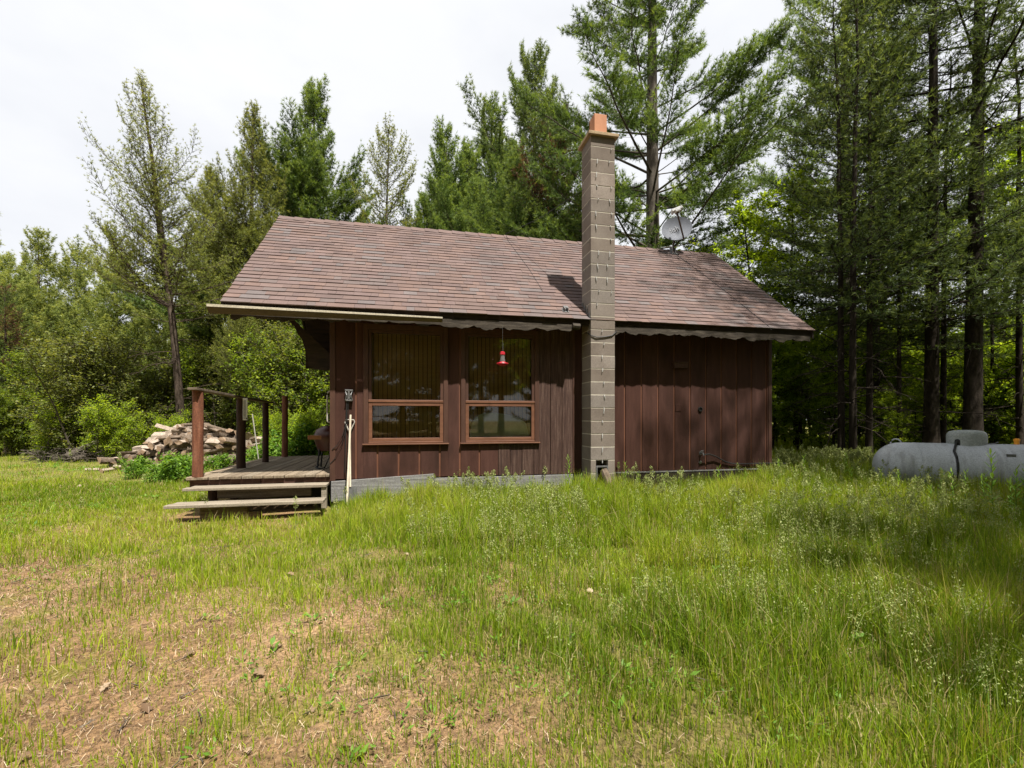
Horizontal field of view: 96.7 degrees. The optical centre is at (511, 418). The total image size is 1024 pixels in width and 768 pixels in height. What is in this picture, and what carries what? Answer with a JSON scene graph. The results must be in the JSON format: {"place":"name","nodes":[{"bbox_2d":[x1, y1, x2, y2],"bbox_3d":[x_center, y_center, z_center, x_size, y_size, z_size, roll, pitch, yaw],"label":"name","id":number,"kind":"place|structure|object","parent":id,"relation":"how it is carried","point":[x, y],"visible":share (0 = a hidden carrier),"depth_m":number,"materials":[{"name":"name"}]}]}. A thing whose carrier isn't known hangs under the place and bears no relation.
{"place":"outdoors","nodes":[
{"label":"outdoors","id":0,"kind":"place"},
{"bbox_2d":[0,434,1023,767],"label":"lawn grass","id":1,"kind":"structure","parent":0,"point":[810,652],"depth_m":2.77,"materials":[{"name":"plant"}]},
{"bbox_2d":[346,415,351,501],"bbox_3d":[-2.329,0.595,6.487,0.032,1.316,0.293,0,0,-9],"label":"wooden pole","id":2,"kind":"object","parent":1,"relation":"on","point":[349,445],"visible":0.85,"depth_m":6.50,"materials":[{"name":"white wood"}]},
{"bbox_2d":[344,419,356,502],"bbox_3d":[-2.330,0.631,6.561,0.194,1.258,0.204,0,0,-12],"label":"shovel","id":3,"kind":"object","parent":1,"relation":"on","point":[352,490],"visible":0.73,"depth_m":6.50,"materials":[{"name":"brown wood"}]},
{"bbox_2d":[0,428,1023,767],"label":"ground","id":4,"kind":"structure","parent":0,"point":[110,706],"depth_m":2.09,"materials":[{"name":"soil"}]},
{"bbox_2d":[0,283,34,452],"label":"rusty pine","id":5,"kind":"object","parent":4,"relation":"on","point":[4,318],"visible":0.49,"depth_m":16.97,"materials":[{"name":"green plant"}]},
{"bbox_2d":[0,249,37,351],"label":"young pine","id":6,"kind":"object","parent":4,"relation":"on","point":[10,257],"visible":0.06,"depth_m":26.82,"materials":[{"name":"green plant"}]},
{"bbox_2d":[0,384,39,455],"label":"shrub","id":7,"kind":"object","parent":4,"relation":"on","point":[9,437],"visible":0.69,"depth_m":15.56,"materials":[{"name":"green plant"}]},
{"bbox_2d":[0,211,64,439],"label":"young pine","id":8,"kind":"object","parent":4,"relation":"on","point":[17,281],"visible":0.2,"depth_m":19.61,"materials":[{"name":"green plant"}]},
{"bbox_2d":[0,346,81,454],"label":"shrub","id":9,"kind":"object","parent":4,"relation":"on","point":[21,370],"visible":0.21,"depth_m":16.03,"materials":[{"name":"green plant"}]},
{"bbox_2d":[0,225,93,397],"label":"young pine","id":10,"kind":"object","parent":4,"relation":"on","point":[37,235],"visible":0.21,"depth_m":23.86,"materials":[{"name":"green plant"}]},
{"bbox_2d":[24,391,91,457],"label":"shrub","id":11,"kind":"object","parent":4,"relation":"on","point":[51,419],"visible":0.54,"depth_m":13.86,"materials":[{"name":"green plant"}]},
{"bbox_2d":[21,440,109,462],"bbox_3d":[-13.441,1.032,13.850,4.020,1.159,2.135,0,0,39],"label":"brush pile","id":12,"kind":"object","parent":4,"relation":"on","point":[56,456],"visible":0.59,"depth_m":13.22,"materials":[{"name":"grey plant"}]},
{"bbox_2d":[64,441,98,459],"bbox_3d":[-12.793,0.907,13.542,0.194,0.572,0.849,0,0,23],"label":"fallen log","id":13,"kind":"object","parent":12,"relation":"on","point":[72,451],"visible":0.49,"depth_m":13.40,"materials":[{"name":"grey plant"}]},
{"bbox_2d":[3,322,132,452],"bbox_3d":[-14.109,-0.903,15.085,3.635,4.389,3.496,0,0,-12],"label":"shrub","id":14,"kind":"object","parent":4,"relation":"on","point":[66,399],"visible":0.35,"depth_m":14.23,"materials":[{"name":"green plant"}]},
{"bbox_2d":[16,234,131,358],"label":"young pine","id":15,"kind":"object","parent":4,"relation":"on","point":[74,272],"visible":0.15,"depth_m":25.54,"materials":[{"name":"green plant"}]},
{"bbox_2d":[4,317,159,455],"bbox_3d":[-13.588,-0.998,14.519,3.808,4.598,3.663,0,0,36],"label":"shrub","id":16,"kind":"object","parent":4,"relation":"on","point":[86,381],"visible":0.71,"depth_m":13.87,"materials":[{"name":"green plant"}]},
{"bbox_2d":[42,246,165,431],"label":"young pine","id":17,"kind":"object","parent":4,"relation":"on","point":[101,312],"visible":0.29,"depth_m":22.14,"materials":[{"name":"green plant"}]},
{"bbox_2d":[72,393,148,461],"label":"shrub","id":18,"kind":"object","parent":4,"relation":"on","point":[93,417],"visible":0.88,"depth_m":13.26,"materials":[{"name":"green plant"}]},
{"bbox_2d":[117,455,149,479],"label":"weed clump","id":19,"kind":"object","parent":4,"relation":"on","point":[136,466],"visible":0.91,"depth_m":9.47,"materials":[{"name":"green plant"}]},
{"bbox_2d":[72,327,222,446],"bbox_3d":[-12.624,-0.978,16.266,3.663,4.598,3.808,0,0,-6],"label":"shrub","id":20,"kind":"object","parent":4,"relation":"on","point":[165,390],"visible":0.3,"depth_m":16.38,"materials":[{"name":"green plant"}]},
{"bbox_2d":[118,346,188,439],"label":"background shrub","id":21,"kind":"object","parent":4,"relation":"on","point":[153,381],"visible":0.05,"depth_m":22.12,"materials":[{"name":"green plant"}]},
{"bbox_2d":[138,463,179,482],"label":"weed clump","id":22,"kind":"object","parent":4,"relation":"on","point":[154,478],"visible":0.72,"depth_m":8.82,"materials":[{"name":"green plant"}]},
{"bbox_2d":[76,66,242,425],"bbox_3d":[-11.002,-5.122,15.140,5.091,12.893,5.681,0,0,-39],"label":"jack pine","id":23,"kind":"object","parent":4,"relation":"on","point":[163,265],"visible":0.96,"depth_m":14.81,"materials":[{"name":"green plant"}]},
{"bbox_2d":[127,409,191,445],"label":"shrub","id":24,"kind":"object","parent":4,"relation":"on","point":[177,420],"visible":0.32,"depth_m":14.12,"materials":[{"name":"green plant"}]},
{"bbox_2d":[100,239,239,435],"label":"young pine","id":25,"kind":"object","parent":4,"relation":"on","point":[153,326],"visible":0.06,"depth_m":22.93,"materials":[{"name":"green plant"}]},
{"bbox_2d":[158,451,191,481],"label":"weed clump","id":26,"kind":"object","parent":4,"relation":"on","point":[171,466],"visible":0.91,"depth_m":8.88,"materials":[{"name":"green plant"}]},
{"bbox_2d":[139,234,260,427],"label":"young pine","id":27,"kind":"object","parent":4,"relation":"on","point":[182,332],"visible":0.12,"depth_m":20.98,"materials":[{"name":"green plant"}]},
{"bbox_2d":[165,342,252,427],"bbox_3d":[-10.998,-0.750,17.112,3.530,4.151,2.966,0,0,-41],"label":"shrub","id":28,"kind":"object","parent":4,"relation":"on","point":[188,357],"visible":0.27,"depth_m":16.15,"materials":[{"name":"green plant"}]},
{"bbox_2d":[204,453,235,471],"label":"weed clump","id":29,"kind":"object","parent":4,"relation":"on","point":[224,464],"visible":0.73,"depth_m":10.37,"materials":[{"name":"green plant"}]},
{"bbox_2d":[147,331,294,433],"bbox_3d":[-10.571,-0.955,17.041,3.663,4.598,3.808,0,0,7],"label":"shrub","id":30,"kind":"object","parent":4,"relation":"on","point":[230,418],"visible":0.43,"depth_m":16.14,"materials":[{"name":"green plant"}]},
{"bbox_2d":[166,99,291,403],"bbox_3d":[-12.121,-6.446,19.980,5.826,15.472,5.379,0,0,15],"label":"jack pine","id":31,"kind":"object","parent":4,"relation":"on","point":[252,229],"visible":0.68,"depth_m":19.29,"materials":[{"name":"green plant"}]},
{"bbox_2d":[207,314,277,430],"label":"pine","id":32,"kind":"object","parent":4,"relation":"on","point":[242,324],"visible":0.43,"depth_m":14.73,"materials":[{"name":"green plant"}]},
{"bbox_2d":[163,387,329,519],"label":"porch deck","id":33,"kind":"structure","parent":4,"relation":"on","point":[267,475],"depth_m":6.35,"materials":[{"name":"brown wood"}]},
{"bbox_2d":[308,426,329,468],"bbox_3d":[-3.042,0.454,7.486,0.515,0.692,0.516,0,0,-12],"label":"grill","id":34,"kind":"object","parent":33,"relation":"on","point":[320,437],"visible":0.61,"depth_m":7.32,"materials":[{"name":"black metal"}]},
{"bbox_2d":[111,72,384,381],"bbox_3d":[-10.181,-8.507,24.084,12.548,19.545,12.404,0,0,15],"label":"white pine","id":35,"kind":"object","parent":4,"relation":"on","point":[309,195],"visible":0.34,"depth_m":22.49,"materials":[{"name":"green plant"}]},
{"bbox_2d":[235,446,270,461],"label":"weed clump","id":36,"kind":"object","parent":4,"relation":"on","point":[252,455],"visible":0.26,"depth_m":10.68,"materials":[{"name":"green plant"}]},
{"bbox_2d":[213,323,301,434],"bbox_3d":[-7.886,-0.855,14.769,3.095,4.331,3.684,0,0,-35],"label":"shrub","id":37,"kind":"object","parent":4,"relation":"on","point":[243,369],"visible":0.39,"depth_m":14.08,"materials":[{"name":"green plant"}]},
{"bbox_2d":[232,319,301,413],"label":"young pine","id":38,"kind":"object","parent":4,"relation":"on","point":[275,336],"depth_m":21.19,"materials":[{"name":"green plant"}]},
{"bbox_2d":[247,404,301,448],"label":"shrub","id":39,"kind":"object","parent":4,"relation":"on","point":[277,426],"visible":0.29,"depth_m":12.11,"materials":[{"name":"green plant"}]},
{"bbox_2d":[254,435,302,456],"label":"weed clump","id":40,"kind":"object","parent":4,"relation":"on","point":[272,451],"visible":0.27,"depth_m":10.92,"materials":[{"name":"green plant"}]},
{"bbox_2d":[248,317,329,452],"bbox_3d":[-6.304,-1.161,14.655,4.085,4.932,3.929,0,0,14],"label":"shrub","id":41,"kind":"object","parent":4,"relation":"on","point":[292,383],"visible":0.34,"depth_m":13.71,"materials":[{"name":"green plant"}]},
{"bbox_2d":[249,326,329,453],"bbox_3d":[-5.819,-0.765,13.538,3.530,4.150,2.966,0,0,-28],"label":"shrub","id":42,"kind":"object","parent":4,"relation":"on","point":[323,389],"visible":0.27,"depth_m":13.23,"materials":[{"name":"green plant"}]},
{"bbox_2d":[259,420,328,455],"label":"weed clump","id":43,"kind":"object","parent":4,"relation":"on","point":[303,439],"visible":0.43,"depth_m":11.40,"materials":[{"name":"green plant"}]},
{"bbox_2d":[274,400,329,455],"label":"shrub","id":44,"kind":"object","parent":4,"relation":"on","point":[309,417],"visible":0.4,"depth_m":11.51,"materials":[{"name":"green plant"}]},
{"bbox_2d":[347,111,422,226],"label":"jack pine","id":45,"kind":"object","parent":4,"relation":"on","point":[380,177],"visible":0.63,"depth_m":22.05,"materials":[{"name":"green plant"}]},
{"bbox_2d":[378,190,432,226],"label":"white pine","id":46,"kind":"object","parent":4,"relation":"on","point":[419,206],"visible":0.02,"depth_m":25.17,"materials":[{"name":"green plant"}]},
{"bbox_2d":[394,115,498,230],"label":"white pine","id":47,"kind":"object","parent":4,"relation":"on","point":[441,137],"visible":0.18,"depth_m":24.22,"materials":[{"name":"green plant"}]},
{"bbox_2d":[415,136,508,234],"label":"white pine","id":48,"kind":"object","parent":4,"relation":"on","point":[471,167],"visible":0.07,"depth_m":23.69,"materials":[{"name":"green plant"}]},
{"bbox_2d":[426,173,499,234],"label":"white pine","id":49,"kind":"object","parent":4,"relation":"on","point":[480,192],"visible":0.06,"depth_m":19.87,"materials":[{"name":"green plant"}]},
{"bbox_2d":[381,90,547,230],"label":"white pine","id":50,"kind":"object","parent":4,"relation":"on","point":[495,108],"visible":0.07,"depth_m":26.54,"materials":[{"name":"green plant"}]},
{"bbox_2d":[469,137,539,234],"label":"white pine","id":51,"kind":"object","parent":4,"relation":"on","point":[499,167],"visible":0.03,"depth_m":23.14,"materials":[{"name":"green plant"}]},
{"bbox_2d":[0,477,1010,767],"bbox_3d":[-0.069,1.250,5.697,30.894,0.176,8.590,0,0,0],"label":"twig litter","id":52,"kind":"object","parent":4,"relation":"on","point":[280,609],"visible":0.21,"depth_m":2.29,"materials":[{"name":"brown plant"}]},
{"bbox_2d":[0,463,1013,765],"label":"ground weeds","id":53,"kind":"object","parent":4,"relation":"on","point":[272,641],"visible":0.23,"depth_m":2.18,"materials":[{"name":"green plant"}]},
{"bbox_2d":[0,482,1018,766],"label":"fallen leaves","id":54,"kind":"object","parent":4,"relation":"on","point":[146,704],"visible":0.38,"depth_m":2.05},
{"bbox_2d":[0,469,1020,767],"bbox_3d":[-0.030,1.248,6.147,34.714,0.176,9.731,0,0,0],"label":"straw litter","id":55,"kind":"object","parent":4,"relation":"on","point":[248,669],"visible":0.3,"depth_m":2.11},
{"bbox_2d":[206,113,815,504],"bbox_3d":[0.256,-1.682,9.560,9.738,6.263,5.511,0,0,-12],"label":"cabin","id":56,"kind":"object","parent":4,"relation":"on","point":[400,333],"visible":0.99,"depth_m":7.28,"materials":[{"name":"brown"}]},
{"bbox_2d":[330,390,352,467],"bbox_3d":[-2.477,0.176,6.605,0.321,1.208,0.067,0,0,-12],"label":"electrical outlet","id":57,"kind":"object","parent":56,"relation":"attached to","point":[349,395],"depth_m":6.62,"materials":[{"name":"grey metal"}]},
{"bbox_2d":[362,323,448,444],"bbox_3d":[-1.592,-0.513,6.868,1.263,1.795,0.157,0,0,-12],"label":"window","id":58,"kind":"structure","parent":56,"relation":"in","point":[405,367],"depth_m":6.91,"materials":[{"name":"clear glass"}]},
{"bbox_2d":[460,328,539,443],"bbox_3d":[-0.185,-0.513,7.172,1.270,1.795,0.157,0,0,-12],"label":"window","id":59,"kind":"structure","parent":56,"relation":"in","point":[500,404],"depth_m":7.21,"materials":[{"name":"clear glass"}]},
{"bbox_2d":[496,326,507,365],"bbox_3d":[-0.142,-1.083,6.750,0.184,0.595,0.182,0,0,-12],"label":"hummingbird feeder","id":60,"kind":"object","parent":56,"relation":"hanging from","point":[502,362],"visible":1,"depth_m":6.72,"materials":[{"name":"red plastic"}]},
{"bbox_2d":[662,205,691,254],"bbox_3d":[3.700,-4.126,10.016,0.641,0.948,0.478,0,0,-12],"label":"satellite dish","id":61,"kind":"object","parent":56,"relation":"on","point":[678,227],"visible":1,"depth_m":10.16,"materials":[{"name":"metal"}]},
{"bbox_2d":[459,145,565,238],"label":"white pine","id":62,"kind":"object","parent":4,"relation":"on","point":[514,161],"visible":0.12,"depth_m":18.98,"materials":[{"name":"green plant"}]},
{"bbox_2d":[442,38,626,245],"bbox_3d":[1.427,-11.102,28.555,15.619,24.638,17.183,0,0,36],"label":"white pine","id":63,"kind":"object","parent":4,"relation":"on","point":[537,70],"visible":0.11,"depth_m":26.70,"materials":[{"name":"green plant"}]},
{"bbox_2d":[505,99,581,241],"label":"pine tree","id":64,"kind":"object","parent":4,"relation":"on","point":[541,193],"visible":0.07,"depth_m":18.73,"materials":[{"name":"green plant"}]},
{"bbox_2d":[489,0,848,270],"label":"mature pine","id":65,"kind":"object","parent":4,"relation":"on","point":[731,149],"visible":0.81,"depth_m":14.68,"materials":[{"name":"green plant"}]},
{"bbox_2d":[675,235,739,272],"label":"leafy sapling","id":66,"kind":"object","parent":4,"relation":"on","point":[695,249],"visible":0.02,"depth_m":13.74,"materials":[{"name":"green plant"}]},
{"bbox_2d":[710,178,835,417],"bbox_3d":[8.214,-3.431,15.431,4.173,9.336,4.375,0,0,-12],"label":"leafy tree","id":67,"kind":"object","parent":4,"relation":"on","point":[747,218],"visible":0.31,"depth_m":15.04,"materials":[{"name":"green plant"}]},
{"bbox_2d":[734,152,863,446],"bbox_3d":[10.673,-4.172,17.108,5.069,10.816,4.835,0,0,-2],"label":"leafy tree","id":68,"kind":"object","parent":4,"relation":"on","point":[787,208],"visible":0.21,"depth_m":16.71,"materials":[{"name":"green plant"}]},
{"bbox_2d":[772,340,828,449],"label":"understory sapling","id":69,"kind":"object","parent":4,"relation":"on","point":[786,355],"visible":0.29,"depth_m":15.32,"materials":[{"name":"green plant"}]},
{"bbox_2d":[772,341,848,451],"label":"understory sapling","id":70,"kind":"object","parent":4,"relation":"on","point":[801,419],"visible":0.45,"depth_m":15.46,"materials":[{"name":"green plant"}]},
{"bbox_2d":[772,321,863,447],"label":"understory sapling","id":71,"kind":"object","parent":4,"relation":"on","point":[816,345],"visible":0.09,"depth_m":16.30,"materials":[{"name":"green plant"}]},
{"bbox_2d":[791,353,884,449],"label":"understory sapling","id":72,"kind":"object","parent":4,"relation":"on","point":[822,389],"visible":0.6,"depth_m":14.17,"materials":[{"name":"green plant"}]},
{"bbox_2d":[738,0,964,453],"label":"slim pine","id":73,"kind":"object","parent":4,"relation":"on","point":[841,392],"visible":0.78,"depth_m":11.18,"materials":[{"name":"green plant"}]},
{"bbox_2d":[715,0,1003,441],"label":"mature pine","id":74,"kind":"object","parent":4,"relation":"on","point":[802,76],"visible":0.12,"depth_m":18.44,"materials":[{"name":"green plant"}]},
{"bbox_2d":[803,312,916,433],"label":"understory sapling","id":75,"kind":"object","parent":4,"relation":"on","point":[857,340],"visible":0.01,"depth_m":17.15,"materials":[{"name":"green plant"}]},
{"bbox_2d":[761,0,983,451],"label":"slim pine","id":76,"kind":"object","parent":4,"relation":"on","point":[852,330],"visible":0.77,"depth_m":10.81,"materials":[{"name":"green plant"}]},
{"bbox_2d":[823,326,922,444],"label":"understory sapling","id":77,"kind":"object","parent":4,"relation":"on","point":[860,430],"visible":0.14,"depth_m":15.38,"materials":[{"name":"green plant"}]},
{"bbox_2d":[831,349,923,445],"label":"understory sapling","id":78,"kind":"object","parent":4,"relation":"on","point":[894,379],"visible":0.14,"depth_m":15.14,"materials":[{"name":"green plant"}]},
{"bbox_2d":[780,3,976,457],"bbox_3d":[9.435,-4.830,12.046,4.451,12.158,4.335,0,0,-15],"label":"slim pine","id":79,"kind":"object","parent":4,"relation":"on","point":[869,365],"visible":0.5,"depth_m":11.57,"materials":[{"name":"green plant"}]},
{"bbox_2d":[742,0,1023,450],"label":"forest pine","id":80,"kind":"object","parent":4,"relation":"on","point":[812,300],"visible":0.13,"depth_m":14.88,"materials":[{"name":"green plant"}]},
{"bbox_2d":[847,386,924,452],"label":"understory sapling","id":81,"kind":"object","parent":4,"relation":"on","point":[882,399],"visible":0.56,"depth_m":12.44,"materials":[{"name":"green plant"}]},
{"bbox_2d":[752,0,1023,442],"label":"forest pine","id":82,"kind":"object","parent":4,"relation":"on","point":[931,413],"visible":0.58,"depth_m":11.40,"materials":[{"name":"green plant"}]},
{"bbox_2d":[861,337,923,440],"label":"understory sapling","id":83,"kind":"object","parent":4,"relation":"on","point":[912,351],"visible":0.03,"depth_m":16.64,"materials":[{"name":"green plant"}]},
{"bbox_2d":[768,0,1023,430],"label":"forest pine","id":84,"kind":"object","parent":4,"relation":"on","point":[973,386],"visible":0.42,"depth_m":11.69,"materials":[{"name":"green plant"}]},
{"bbox_2d":[831,111,998,442],"bbox_3d":[10.620,-3.570,12.388,3.514,9.598,3.422,0,0,-23],"label":"slim pine","id":85,"kind":"object","parent":4,"relation":"on","point":[899,367],"visible":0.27,"depth_m":12.28,"materials":[{"name":"green plant"}]},
{"bbox_2d":[882,379,958,442],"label":"understory sapling","id":86,"kind":"object","parent":4,"relation":"on","point":[916,416],"visible":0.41,"depth_m":13.01,"materials":[{"name":"green plant"}]},
{"bbox_2d":[896,351,963,438],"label":"understory sapling","id":87,"kind":"object","parent":4,"relation":"on","point":[922,376],"visible":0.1,"depth_m":15.53,"materials":[{"name":"green plant"}]},
{"bbox_2d":[858,46,1023,442],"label":"slim pine","id":88,"kind":"object","parent":4,"relation":"on","point":[943,392],"visible":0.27,"depth_m":12.41,"materials":[{"name":"green plant"}]},
{"bbox_2d":[872,430,1023,487],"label":"propane tank","id":89,"kind":"object","parent":4,"relation":"on","point":[960,450],"visible":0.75,"depth_m":6.91,"materials":[{"name":"grey paint"}]},
{"bbox_2d":[919,364,1005,441],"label":"understory sapling","id":90,"kind":"object","parent":4,"relation":"on","point":[956,396],"visible":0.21,"depth_m":14.38,"materials":[{"name":"green plant"}]},
{"bbox_2d":[919,351,1005,442],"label":"understory sapling","id":91,"kind":"object","parent":4,"relation":"on","point":[951,361],"visible":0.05,"depth_m":15.13,"materials":[{"name":"green plant"}]},
{"bbox_2d":[916,0,1023,256],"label":"forest edge tree","id":92,"kind":"object","parent":4,"relation":"on","point":[926,18],"visible":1,"depth_m":8.96,"materials":[{"name":"green plant"}]},
{"bbox_2d":[918,0,1023,443],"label":"slim pine","id":93,"kind":"object","parent":4,"relation":"on","point":[1019,401],"visible":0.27,"depth_m":12.46,"materials":[{"name":"green plant"}]},
{"bbox_2d":[919,116,1023,441],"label":"leafy tree","id":94,"kind":"object","parent":4,"relation":"on","point":[1001,165],"visible":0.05,"depth_m":16.55,"materials":[{"name":"green plant"}]},
{"bbox_2d":[940,184,1023,442],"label":"slim pine","id":95,"kind":"object","parent":4,"relation":"on","point":[992,343],"visible":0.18,"depth_m":14.16,"materials":[{"name":"green plant"}]},
{"bbox_2d":[947,336,1023,443],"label":"understory sapling","id":96,"kind":"object","parent":4,"relation":"on","point":[988,363],"visible":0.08,"depth_m":14.66,"materials":[{"name":"green plant"}]},
{"bbox_2d":[954,112,1023,371],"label":"leafy tree","id":97,"kind":"object","parent":4,"relation":"on","point":[1003,155],"visible":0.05,"depth_m":16.11,"materials":[{"name":"green plant"}]},
{"bbox_2d":[960,356,1023,443],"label":"understory sapling","id":98,"kind":"object","parent":4,"relation":"on","point":[1001,396],"visible":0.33,"depth_m":14.02,"materials":[{"name":"green plant"}]},
{"bbox_2d":[983,448,1001,510],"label":"weed plant","id":99,"kind":"object","parent":4,"relation":"on","point":[992,469],"visible":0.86,"depth_m":5.53,"materials":[{"name":"green plant"}]},
{"bbox_2d":[983,328,1023,437],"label":"understory sapling","id":100,"kind":"object","parent":4,"relation":"on","point":[1012,349],"visible":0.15,"depth_m":14.06,"materials":[{"name":"green plant"}]},
{"bbox_2d":[984,338,1023,443],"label":"understory sapling","id":101,"kind":"object","parent":4,"relation":"on","point":[1005,384],"visible":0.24,"depth_m":13.54,"materials":[{"name":"green plant"}]},
{"bbox_2d":[985,384,1023,443],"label":"understory sapling","id":102,"kind":"object","parent":4,"relation":"on","point":[1009,428],"visible":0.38,"depth_m":13.24,"materials":[{"name":"green plant"}]},
{"bbox_2d":[1005,466,1023,521],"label":"weed plant","id":103,"kind":"object","parent":4,"relation":"on","point":[1014,487],"visible":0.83,"depth_m":5.32,"materials":[{"name":"green plant"}]},
{"bbox_2d":[0,449,1023,767],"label":"tall grass","id":104,"kind":"structure","parent":0,"point":[802,537],"depth_m":3.31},
{"bbox_2d":[0,0,1023,380],"label":"sky","id":105,"kind":"structure","parent":0,"point":[60,60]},
{"bbox_2d":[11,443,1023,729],"bbox_3d":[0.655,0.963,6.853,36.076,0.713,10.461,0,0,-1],"label":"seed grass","id":106,"kind":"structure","parent":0,"point":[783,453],"depth_m":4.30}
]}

